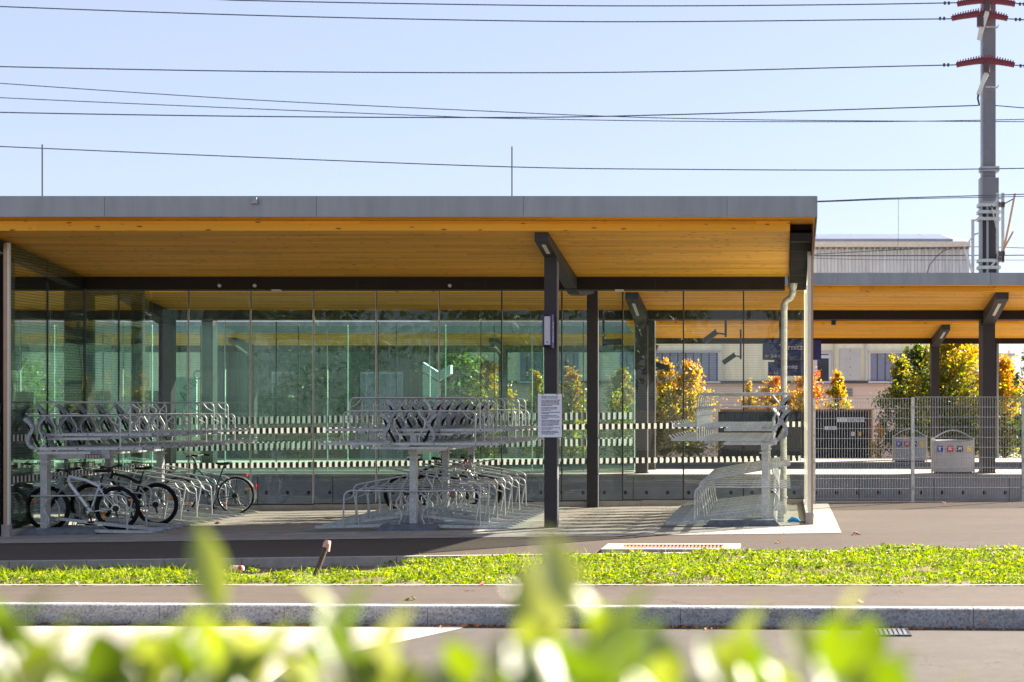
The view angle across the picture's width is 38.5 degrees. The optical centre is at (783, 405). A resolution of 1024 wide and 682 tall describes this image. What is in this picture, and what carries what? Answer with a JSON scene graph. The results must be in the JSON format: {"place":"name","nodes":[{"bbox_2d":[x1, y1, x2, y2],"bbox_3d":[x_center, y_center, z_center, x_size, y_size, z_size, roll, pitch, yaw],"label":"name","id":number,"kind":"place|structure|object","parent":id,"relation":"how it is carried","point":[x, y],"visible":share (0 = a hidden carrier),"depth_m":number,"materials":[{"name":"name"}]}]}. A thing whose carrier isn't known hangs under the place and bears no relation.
{"place":"outdoors","nodes":[
{"label":"outdoors","id":0,"kind":"place"},
{"bbox_2d":[22,352,199,457],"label":"goods hall","id":1,"kind":"structure","parent":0,"point":[110,376],"depth_m":68.00,"materials":[{"name":"metal"}]},
{"bbox_2d":[22,389,46,417],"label":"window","id":2,"kind":"structure","parent":1,"relation":"in","point":[36,401],"depth_m":67.93,"materials":[{"name":"green glass"}]},
{"bbox_2d":[95,389,112,417],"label":"window","id":3,"kind":"structure","parent":1,"relation":"in","point":[108,393],"depth_m":67.93,"materials":[{"name":"green glass"}]},
{"bbox_2d":[145,389,158,417],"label":"window","id":4,"kind":"structure","parent":1,"relation":"in","point":[147,391],"depth_m":67.93,"materials":[{"name":"green glass"}]},
{"bbox_2d":[176,370,199,436],"bbox_3d":[-15.679,-0.066,37.311,0.874,1.743,0.058,0,0,0],"label":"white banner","id":5,"kind":"object","parent":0,"point":[181,389],"visible":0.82,"depth_m":37.30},
{"bbox_2d":[0,504,830,535],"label":"shelter floor","id":6,"kind":"structure","parent":0,"point":[569,518],"depth_m":24.52,"materials":[{"name":"grey concrete"}]},
{"bbox_2d":[15,391,33,528],"bbox_3d":[-12.840,0.930,23.590,0.360,2.340,0.820,0,0,0],"label":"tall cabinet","id":7,"kind":"object","parent":6,"relation":"on","point":[24,452],"visible":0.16,"depth_m":23.68,"materials":[{"name":"grey metal"}]},
{"bbox_2d":[1,243,148,536],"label":"glass wall","id":8,"kind":"structure","parent":6,"relation":"on","point":[7,530],"depth_m":22.28,"materials":[{"name":"clear glass"}]},
{"bbox_2d":[64,291,94,518],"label":"wide pillar","id":9,"kind":"structure","parent":6,"relation":"on","point":[73,345],"depth_m":25.83,"materials":[{"name":"concrete"}]},
{"bbox_2d":[80,511,258,533],"bbox_3d":[-11.050,2.028,24.925,2.100,0.026,4.850,0,0,0],"label":"rack pad","id":10,"kind":"object","parent":6,"relation":"on","point":[158,526],"visible":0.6,"depth_m":23.75,"materials":[{"name":"concrete"}]},
{"bbox_2d":[21,401,258,534],"bbox_3d":[-10.999,0.988,24.793,2.122,2.118,4.840,0,0,0],"label":"bike rack","id":11,"kind":"object","parent":10,"relation":"on","point":[96,450],"visible":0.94,"depth_m":23.84,"materials":[{"name":"metal"}]},
{"bbox_2d":[25,465,139,529],"bbox_3d":[-11.330,1.493,22.980,1.850,1.058,0.726,0,0,0],"label":"bicycle","id":12,"kind":"object","parent":11,"relation":"in","point":[115,508],"visible":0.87,"depth_m":22.95,"materials":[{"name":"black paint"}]},
{"bbox_2d":[70,463,178,524],"bbox_3d":[-11.102,1.490,23.962,1.747,1.058,0.700,0,0,-17],"label":"bicycle","id":13,"kind":"object","parent":11,"relation":"in","point":[155,504],"visible":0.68,"depth_m":23.87,"materials":[{"name":"black paint"}]},
{"bbox_2d":[157,452,256,512],"bbox_3d":[-10.724,1.429,26.450,1.848,1.169,0.597,0,0,0],"label":"bicycle","id":14,"kind":"object","parent":11,"relation":"in","point":[234,494],"visible":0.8,"depth_m":26.43,"materials":[{"name":"black metal"}]},
{"bbox_2d":[0,144,816,528],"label":"bike shelter","id":15,"kind":"object","parent":6,"relation":"on","point":[548,246],"visible":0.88,"depth_m":22.67,"materials":[{"name":"metal"}]},
{"bbox_2d":[542,314,553,347],"bbox_3d":[-3.731,-1.183,22.550,0.158,0.532,0.200,0,0,0],"label":"station sign","id":16,"kind":"object","parent":15,"relation":"attached to","point":[547,330],"visible":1,"depth_m":22.46,"materials":[{"name":"white plastic"}]},
{"bbox_2d":[538,394,561,436],"bbox_3d":[-3.725,0.152,22.649,0.381,0.697,0.012,0,0,0],"label":"notice board","id":17,"kind":"object","parent":15,"relation":"attached to","point":[549,415],"visible":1,"depth_m":22.65,"materials":[{"name":"white paper"}]},
{"bbox_2d":[0,525,841,542],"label":"paver strip","id":18,"kind":"object","parent":6,"relation":"on","point":[428,534],"visible":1,"depth_m":21.73,"materials":[{"name":"grey concrete"}]},
{"bbox_2d":[0,403,0,543],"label":"brick pier","id":19,"kind":"structure","parent":18,"relation":"on","point":[0,469],"depth_m":22.51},
{"bbox_2d":[300,507,568,530],"bbox_3d":[-5.900,1.964,24.925,3.600,0.045,4.850,0,0,0],"label":"rack pad","id":20,"kind":"object","parent":6,"relation":"on","point":[531,521],"visible":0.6,"depth_m":22.96,"materials":[{"name":"concrete"}]},
{"bbox_2d":[312,397,543,530],"bbox_3d":[-5.920,0.915,24.835,3.204,2.118,4.925,0,0,0],"label":"bike rack","id":21,"kind":"object","parent":20,"relation":"on","point":[446,432],"visible":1,"depth_m":23.54,"materials":[{"name":"metal"}]},
{"bbox_2d":[384,455,478,508],"bbox_3d":[-6.447,1.432,26.041,1.679,1.058,0.698,0,0,-17],"label":"bicycle","id":22,"kind":"object","parent":21,"relation":"in","point":[459,494],"visible":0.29,"depth_m":26.08,"materials":[{"name":"black paint"}]},
{"bbox_2d":[408,454,501,504],"bbox_3d":[-6.124,1.428,26.541,1.679,1.058,0.698,0,0,-17],"label":"bicycle","id":23,"kind":"object","parent":21,"relation":"in","point":[484,492],"visible":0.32,"depth_m":26.57,"materials":[{"name":"black paint"}]},
{"bbox_2d":[165,291,803,510],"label":"glass wall","id":24,"kind":"structure","parent":6,"relation":"on","point":[375,505],"depth_m":27.41,"materials":[{"name":"glass"}]},
{"bbox_2d":[658,504,790,526],"bbox_3d":[-0.940,1.902,24.925,2.120,0.026,4.850,0,0,0],"label":"rack pad","id":25,"kind":"object","parent":6,"relation":"on","point":[787,516],"visible":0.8,"depth_m":23.03,"materials":[{"name":"concrete"}]},
{"bbox_2d":[662,392,790,525],"bbox_3d":[-0.909,0.845,24.758,2.045,2.118,4.840,0,0,0],"label":"bike rack","id":26,"kind":"object","parent":25,"relation":"on","point":[765,507],"visible":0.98,"depth_m":23.16,"materials":[{"name":"metal"}]},
{"bbox_2d":[787,517,805,522],"bbox_3d":[0.238,1.847,23.029,0.356,0.106,0.098,0,0,10],"label":"plastic bag","id":27,"kind":"object","parent":6,"relation":"on","point":[793,519],"visible":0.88,"depth_m":23.00,"materials":[{"name":"blue plastic"}]},
{"bbox_2d":[803,249,812,523],"bbox_3d":[0.412,-0.291,25.023,0.125,4.473,4.675,0,0,0],"label":"post","id":28,"kind":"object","parent":6,"relation":"on","point":[808,499],"depth_m":22.69,"materials":[{"name":"metal"}]},
{"bbox_2d":[813,503,837,524],"bbox_3d":[0.690,1.883,24.950,0.340,0.002,5.100,0,0,0],"label":"paver margin","id":29,"kind":"object","parent":6,"relation":"on","point":[823,514],"visible":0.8,"depth_m":24.64,"materials":[{"name":"white concrete"}]},
{"bbox_2d":[1,408,1020,606],"bbox_3d":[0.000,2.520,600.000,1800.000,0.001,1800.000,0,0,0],"label":"ground","id":30,"kind":"structure","parent":0,"point":[335,539],"depth_m":26.81,"materials":[{"name":"grey asphalt"}]},
{"bbox_2d":[22,353,63,457],"bbox_3d":[-32.004,0.220,58.186,6.246,6.153,6.277,0,0,0],"label":"broadleaf tree","id":31,"kind":"object","parent":30,"relation":"on","point":[29,375],"visible":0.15,"depth_m":58.81,"materials":[{"name":"green plant"}]},
{"bbox_2d":[241,356,365,457],"bbox_3d":[-19.949,0.440,60.263,5.228,5.154,5.231,0,0,36],"label":"broadleaf tree","id":32,"kind":"object","parent":30,"relation":"on","point":[290,401],"visible":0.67,"depth_m":59.12,"materials":[{"name":"green plant"}]},
{"bbox_2d":[15,321,633,453],"bbox_3d":[-19.300,-0.559,47.750,29.400,4.351,3.500,0,0,0],"label":"platform canopy","id":33,"kind":"object","parent":30,"relation":"on","point":[461,336],"visible":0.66,"depth_m":46.38,"materials":[{"name":"metal"}]},
{"bbox_2d":[217,352,435,457],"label":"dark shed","id":34,"kind":"structure","parent":30,"relation":"on","point":[361,368],"depth_m":60.00,"materials":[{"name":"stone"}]},
{"bbox_2d":[423,362,452,467],"bbox_3d":[-9.521,0.290,39.125,0.768,2.977,0.250,0,0,0],"label":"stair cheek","id":35,"kind":"object","parent":30,"relation":"on","point":[434,383],"visible":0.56,"depth_m":39.02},
{"bbox_2d":[415,352,488,457],"bbox_3d":[-13.410,-0.049,57.935,3.228,5.382,3.232,0,0,0],"label":"broadleaf tree","id":36,"kind":"object","parent":30,"relation":"on","point":[456,379],"visible":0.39,"depth_m":57.49,"materials":[{"name":"green plant"}]},
{"bbox_2d":[456,352,523,457],"bbox_3d":[-10.254,0.329,49.136,2.354,4.385,2.477,0,0,18],"label":"maple tree","id":37,"kind":"object","parent":30,"relation":"on","point":[488,381],"visible":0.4,"depth_m":48.91,"materials":[{"name":"green plant"}]},
{"bbox_2d":[517,368,563,457],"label":"maple tree","id":38,"kind":"object","parent":30,"relation":"on","point":[538,381],"visible":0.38,"depth_m":48.88,"materials":[{"name":"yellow plant"}]},
{"bbox_2d":[559,360,586,457],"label":"maple tree","id":39,"kind":"object","parent":30,"relation":"on","point":[572,402],"visible":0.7,"depth_m":49.33,"materials":[{"name":"green plant"}]},
{"bbox_2d":[599,361,633,457],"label":"maple tree","id":40,"kind":"object","parent":30,"relation":"on","point":[615,394],"visible":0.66,"depth_m":48.91,"materials":[{"name":"green plant"}]},
{"bbox_2d":[656,357,685,456],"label":"maple tree","id":41,"kind":"object","parent":30,"relation":"on","point":[664,442],"visible":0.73,"depth_m":48.84,"materials":[{"name":"yellow plant"}]},
{"bbox_2d":[656,358,727,456],"bbox_3d":[-3.204,0.401,49.672,2.782,4.241,2.438,0,0,0],"label":"maple tree","id":42,"kind":"object","parent":30,"relation":"on","point":[691,448],"visible":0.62,"depth_m":49.38,"materials":[{"name":"yellow plant"}]},
{"bbox_2d":[735,378,756,408],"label":"maple tree","id":43,"kind":"object","parent":30,"relation":"on","point":[748,402],"visible":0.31,"depth_m":53.97,"materials":[{"name":"yellow plant"}]},
{"bbox_2d":[752,376,798,408],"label":"maple tree","id":44,"kind":"object","parent":30,"relation":"on","point":[774,385],"visible":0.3,"depth_m":53.84,"materials":[{"name":"orange plant"}]},
{"bbox_2d":[623,501,957,535],"bbox_3d":[0.000,2.192,27.700,90.000,0.655,0.160,0,0,0],"label":"forecourt edge","id":45,"kind":"object","parent":30,"relation":"on","point":[822,502],"depth_m":27.62,"materials":[{"name":"concrete"}]},
{"bbox_2d":[718,409,871,457],"bbox_3d":[0.408,1.320,51.182,5.425,2.400,2.435,0,0,0],"label":"shipping container","id":46,"kind":"object","parent":30,"relation":"on","point":[795,441],"visible":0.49,"depth_m":50.01,"materials":[{"name":"grey metal"}]},
{"bbox_2d":[787,366,829,408],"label":"maple tree","id":47,"kind":"object","parent":30,"relation":"on","point":[800,398],"visible":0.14,"depth_m":53.89,"materials":[{"name":"orange plant"}]},
{"bbox_2d":[821,369,854,407],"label":"maple tree","id":48,"kind":"object","parent":30,"relation":"on","point":[838,387],"visible":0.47,"depth_m":53.92,"materials":[{"name":"yellow plant"}]},
{"bbox_2d":[867,422,885,457],"bbox_3d":[3.059,1.520,46.003,0.687,2.004,0.605,0,0,-15],"label":"wild shrub","id":49,"kind":"object","parent":30,"relation":"on","point":[879,431],"visible":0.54,"depth_m":45.97,"materials":[{"name":"orange plant"}]},
{"bbox_2d":[866,346,929,457],"bbox_3d":[3.937,0.277,47.132,2.459,4.488,2.678,0,0,0],"label":"maple tree","id":50,"kind":"object","parent":30,"relation":"on","point":[900,373],"visible":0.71,"depth_m":46.78,"materials":[{"name":"green plant"}]},
{"bbox_2d":[887,344,945,455],"bbox_3d":[4.779,0.003,50.041,2.760,5.037,2.815,0,0,0],"label":"maple tree","id":51,"kind":"object","parent":30,"relation":"on","point":[916,353],"visible":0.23,"depth_m":49.88,"materials":[{"name":"yellow plant"}]},
{"bbox_2d":[912,344,1010,454],"bbox_3d":[5.906,-0.131,48.564,4.449,5.306,4.476,0,0,0],"label":"maple tree","id":52,"kind":"object","parent":30,"relation":"on","point":[957,362],"visible":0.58,"depth_m":47.82,"materials":[{"name":"yellow plant"}]},
{"bbox_2d":[951,0,1015,456],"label":"catenary mast","id":53,"kind":"object","parent":30,"relation":"on","point":[988,212],"visible":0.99,"depth_m":44.30,"materials":[{"name":"metal"}]},
{"bbox_2d":[0,6,951,21],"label":"overhead wire","id":54,"kind":"object","parent":53,"relation":"attached to","point":[940,18],"visible":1,"depth_m":43.93,"materials":[{"name":"black metal"}]},
{"bbox_2d":[0,63,955,72],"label":"overhead wire","id":55,"kind":"object","parent":53,"relation":"attached to","point":[947,65],"visible":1,"depth_m":43.93,"materials":[{"name":"black metal"}]},
{"bbox_2d":[0,105,977,117],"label":"overhead wire","id":56,"kind":"object","parent":53,"relation":"attached to","point":[490,117],"visible":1,"depth_m":43.88,"materials":[{"name":"black metal"}]},
{"bbox_2d":[0,146,1023,170],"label":"overhead wire","id":57,"kind":"object","parent":53,"relation":"attached to","point":[515,166],"visible":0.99,"depth_m":44.09,"materials":[{"name":"black metal"}]},
{"bbox_2d":[0,83,1023,121],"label":"overhead wire","id":58,"kind":"object","parent":53,"relation":"attached to","point":[503,111],"visible":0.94,"depth_m":45.99,"materials":[{"name":"black metal"}]},
{"bbox_2d":[0,97,1023,121],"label":"overhead wire","id":59,"kind":"object","parent":53,"relation":"attached to","point":[508,118],"visible":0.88,"depth_m":46.99,"materials":[{"name":"black metal"}]},
{"bbox_2d":[228,0,956,5],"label":"overhead wire","id":60,"kind":"object","parent":53,"relation":"attached to","point":[945,2],"visible":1,"depth_m":43.93,"materials":[{"name":"black metal"}]},
{"bbox_2d":[995,105,1023,107],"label":"overhead wire","id":61,"kind":"object","parent":53,"relation":"attached to","point":[1009,106],"visible":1,"depth_m":44.19,"materials":[{"name":"black metal"}]},
{"bbox_2d":[968,349,1023,456],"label":"maple tree","id":62,"kind":"object","parent":30,"relation":"on","point":[1006,370],"visible":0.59,"depth_m":47.65,"materials":[{"name":"yellow plant"}]},
{"bbox_2d":[1007,349,1023,454],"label":"maple tree","id":63,"kind":"object","parent":30,"relation":"on","point":[1015,382],"visible":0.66,"depth_m":45.96,"materials":[{"name":"yellow plant"}]},
{"bbox_2d":[0,586,1023,606],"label":"pavement","id":64,"kind":"structure","parent":0,"point":[987,596],"depth_m":14.25,"materials":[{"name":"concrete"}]},
{"bbox_2d":[0,584,1023,584],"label":"pavement edging","id":65,"kind":"object","parent":64,"relation":"on","point":[512,584],"visible":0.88,"depth_m":15.03,"materials":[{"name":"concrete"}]},
{"bbox_2d":[0,531,1023,560],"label":"cycle path","id":66,"kind":"structure","parent":0,"point":[257,548],"depth_m":19.93,"materials":[{"name":"grey asphalt"}]},
{"bbox_2d":[0,548,1023,569],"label":"path edging","id":67,"kind":"object","parent":66,"relation":"on","point":[288,562],"visible":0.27,"depth_m":18.36,"materials":[{"name":"concrete"}]},
{"bbox_2d":[601,544,740,552],"bbox_3d":[-1.489,1.988,19.008,1.812,0.223,0.753,0,0,0],"label":"drain grate","id":68,"kind":"object","parent":66,"relation":"on","point":[652,548],"visible":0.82,"depth_m":18.92,"materials":[{"name":"metal"}]},
{"bbox_2d":[0,543,1023,585],"bbox_3d":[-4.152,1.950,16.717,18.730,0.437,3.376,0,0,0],"label":"ground cover","id":69,"kind":"object","parent":0,"point":[43,577],"visible":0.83,"depth_m":16.19,"materials":[{"name":"green plant"}]},
{"bbox_2d":[229,565,244,571],"bbox_3d":[-6.233,1.853,16.214,0.155,0.070,0.070,0,0,-5],"label":"drink can","id":70,"kind":"object","parent":69,"relation":"on","point":[238,568],"visible":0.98,"depth_m":16.19,"materials":[{"name":"white metal"}]},
{"bbox_2d":[312,540,330,575],"bbox_3d":[-5.179,1.730,15.893,0.230,0.465,0.107,0,0,-26],"label":"wooden stake","id":71,"kind":"object","parent":69,"relation":"on","point":[326,547],"visible":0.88,"depth_m":15.88,"materials":[{"name":"brown wood"}]},
{"bbox_2d":[0,0,1023,407],"label":"sky","id":72,"kind":"structure","parent":0,"point":[29,37],"materials":[{"name":"blue"}]},
{"bbox_2d":[15,273,1023,511],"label":"platform","id":73,"kind":"structure","parent":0,"point":[987,301],"depth_m":33.68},
{"bbox_2d":[20,321,634,471],"bbox_3d":[-12.310,-0.217,34.500,17.398,3.666,0.044,0,0,0],"label":"glass screen","id":74,"kind":"object","parent":73,"relation":"on","point":[322,419],"visible":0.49,"depth_m":34.49,"materials":[{"name":"glass"}]},
{"bbox_2d":[34,325,633,469],"bbox_3d":[-12.310,-0.217,36.100,17.398,3.666,0.044,0,0,0],"label":"glass screen","id":75,"kind":"object","parent":73,"relation":"on","point":[347,468],"visible":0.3,"depth_m":36.08,"materials":[{"name":"glass"}]},
{"bbox_2d":[602,310,621,345],"bbox_3d":[-4.028,-1.824,33.400,0.465,0.850,0.150,0,0,0],"label":"security camera","id":76,"kind":"object","parent":73,"relation":"hanging from","point":[607,342],"visible":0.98,"depth_m":33.34,"materials":[{"name":"metal"}]},
{"bbox_2d":[702,320,726,343],"bbox_3d":[-1.692,-2.011,34.600,0.617,1.024,0.150,0,0,0],"label":"security camera","id":77,"kind":"object","parent":73,"relation":"hanging from","point":[710,336],"visible":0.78,"depth_m":34.53,"materials":[{"name":"metal"}]},
{"bbox_2d":[763,320,820,359],"bbox_3d":[0.202,-1.649,35.077,1.445,1.029,0.166,0,0,0],"label":"platform sign","id":78,"kind":"object","parent":73,"relation":"hanging from","point":[795,349],"visible":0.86,"depth_m":35.00,"materials":[{"name":"metal"}]},
{"bbox_2d":[931,430,973,473],"bbox_3d":[4.063,1.093,34.082,1.055,1.047,0.537,0,0,0],"label":"waste bin","id":79,"kind":"object","parent":73,"relation":"on","point":[944,453],"visible":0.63,"depth_m":33.88,"materials":[{"name":"metal"}]},
{"bbox_2d":[24,623,1023,681],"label":"road","id":80,"kind":"structure","parent":0,"point":[967,654],"depth_m":12.19,"materials":[{"name":"grey asphalt"}]},
{"bbox_2d":[0,626,468,681],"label":"road concrete bay","id":81,"kind":"object","parent":80,"relation":"on","point":[296,637],"visible":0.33,"depth_m":12.97,"materials":[{"name":"grey concrete"}]},
{"bbox_2d":[0,521,971,681],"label":"hedge","id":82,"kind":"object","parent":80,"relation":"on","point":[548,594],"visible":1,"depth_m":1.14,"materials":[{"name":"green plant"}]},
{"bbox_2d":[2,602,1023,627],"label":"kerb","id":83,"kind":"structure","parent":80,"relation":"on","point":[671,615],"depth_m":13.46,"materials":[{"name":"concrete"}]},
{"bbox_2d":[29,621,1020,629],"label":"gutter litter","id":84,"kind":"object","parent":80,"relation":"on","point":[477,625],"visible":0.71,"depth_m":13.38,"materials":[{"name":"brown plant"}]},
{"bbox_2d":[884,628,911,635],"bbox_3d":[0.943,2.107,13.011,0.425,0.087,0.364,0,0,0],"label":"gully grate","id":85,"kind":"object","parent":80,"relation":"on","point":[897,631],"visible":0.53,"depth_m":13.00,"materials":[{"name":"metal"}]},
{"bbox_2d":[34,321,1023,468],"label":"platform","id":86,"kind":"structure","parent":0,"point":[935,335],"depth_m":41.53,"materials":[{"name":"grey concrete"}]},
{"bbox_2d":[722,329,741,364],"bbox_3d":[-1.485,-1.678,40.600,0.569,1.011,0.150,0,0,0],"label":"security camera","id":87,"kind":"object","parent":86,"relation":"hanging from","point":[729,358],"visible":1,"depth_m":40.53,"materials":[{"name":"metal"}]},
{"bbox_2d":[768,360,804,375],"bbox_3d":[0.192,-1.369,42.077,1.311,0.963,0.166,0,0,0],"label":"platform sign","id":88,"kind":"object","parent":86,"relation":"hanging from","point":[795,367],"visible":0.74,"depth_m":42.00,"materials":[{"name":"metal"}]},
{"bbox_2d":[893,429,926,461],"bbox_3d":[3.638,1.137,41.032,1.013,0.959,0.537,0,0,0],"label":"waste bin","id":89,"kind":"object","parent":86,"relation":"on","point":[918,443],"visible":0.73,"depth_m":40.83,"materials":[{"name":"metal"}]},
{"bbox_2d":[656,362,669,370],"bbox_3d":[-3.401,-1.349,39.000,0.557,0.850,0.150,0,0,0],"label":"security camera","id":90,"kind":"object","parent":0,"point":[659,366],"visible":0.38,"depth_m":38.94,"materials":[{"name":"metal"}]},
{"bbox_2d":[436,344,978,457],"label":"office building","id":91,"kind":"structure","parent":0,"point":[864,369],"depth_m":62.00,"materials":[{"name":"beige paint"}]},
{"bbox_2d":[517,352,580,382],"bbox_3d":[-10.209,-1.721,61.920,2.779,1.440,0.159,0,0,0],"label":"window","id":92,"kind":"structure","parent":91,"relation":"in","point":[525,358],"depth_m":61.99,"materials":[{"name":"green glass"}]},
{"bbox_2d":[618,352,633,382],"bbox_3d":[-6.623,-1.721,61.920,1.261,1.440,0.159,0,0,0],"label":"window","id":93,"kind":"structure","parent":91,"relation":"in","point":[627,356],"depth_m":61.99,"materials":[{"name":"glass"}]},
{"bbox_2d":[656,350,720,382],"bbox_3d":[-4.227,-1.721,61.920,2.957,1.440,0.159,0,0,0],"label":"window","id":94,"kind":"structure","parent":91,"relation":"in","point":[709,360],"depth_m":61.99,"materials":[{"name":"white glass"}]},
{"bbox_2d":[815,350,831,382],"bbox_3d":[1.711,-1.706,61.920,0.785,1.410,0.159,0,0,0],"label":"window","id":95,"kind":"structure","parent":91,"relation":"in","point":[824,364],"depth_m":61.99,"materials":[{"name":"white plastic"}]},
{"bbox_2d":[868,350,918,382],"bbox_3d":[4.896,-1.706,61.920,2.451,1.410,0.159,0,0,0],"label":"window","id":96,"kind":"structure","parent":91,"relation":"in","point":[879,371],"depth_m":61.99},
{"bbox_2d":[819,258,881,259],"bbox_3d":[4.150,-4.920,47.500,10.490,0.121,0.016,0,0,0],"label":"overhead wire","id":97,"kind":"object","parent":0,"point":[853,259],"visible":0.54,"depth_m":47.49,"materials":[{"name":"black metal"}]},
{"bbox_2d":[813,234,969,272],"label":"corrugated shed","id":98,"kind":"structure","parent":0,"point":[836,244],"depth_m":82.00,"materials":[{"name":"metal"}]},
{"bbox_2d":[814,246,1019,254],"bbox_3d":[4.063,-5.045,46.500,10.270,0.336,0.021,0,0,0],"label":"overhead wire","id":99,"kind":"object","parent":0,"point":[907,249],"visible":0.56,"depth_m":46.49,"materials":[{"name":"black metal"}]},
{"bbox_2d":[814,255,1023,255],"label":"overhead wire","id":100,"kind":"object","parent":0,"point":[906,255],"visible":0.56,"depth_m":45.49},
{"bbox_2d":[817,194,1023,201],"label":"overhead wire","id":101,"kind":"object","parent":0,"point":[920,197],"visible":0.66,"depth_m":41.99,"materials":[{"name":"black metal"}]},
{"bbox_2d":[897,198,898,253],"bbox_3d":[3.509,-5.492,43.698,0.014,1.318,3.414,0,0,4],"label":"dropper wire","id":102,"kind":"object","parent":101,"relation":"hanging from","point":[898,221],"visible":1,"depth_m":42.18,"materials":[{"name":"grey metal"}]},
{"bbox_2d":[824,196,1023,201],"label":"overhead wire","id":103,"kind":"object","parent":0,"point":[924,198],"visible":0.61,"depth_m":42.49,"materials":[{"name":"black metal"}]},
{"bbox_2d":[828,501,1023,532],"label":"forecourt","id":104,"kind":"structure","parent":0,"point":[958,516],"depth_m":23.98,"materials":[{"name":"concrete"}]},
{"bbox_2d":[813,396,1023,502],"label":"fence","id":105,"kind":"object","parent":104,"relation":"on","point":[912,448],"visible":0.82,"depth_m":27.52,"materials":[{"name":"metal"}]},
{"bbox_2d":[999,353,1014,453],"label":"flat roofed block","id":106,"kind":"structure","parent":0,"point":[1010,354],"depth_m":74.85,"materials":[{"name":"grey stone"}]}
]}

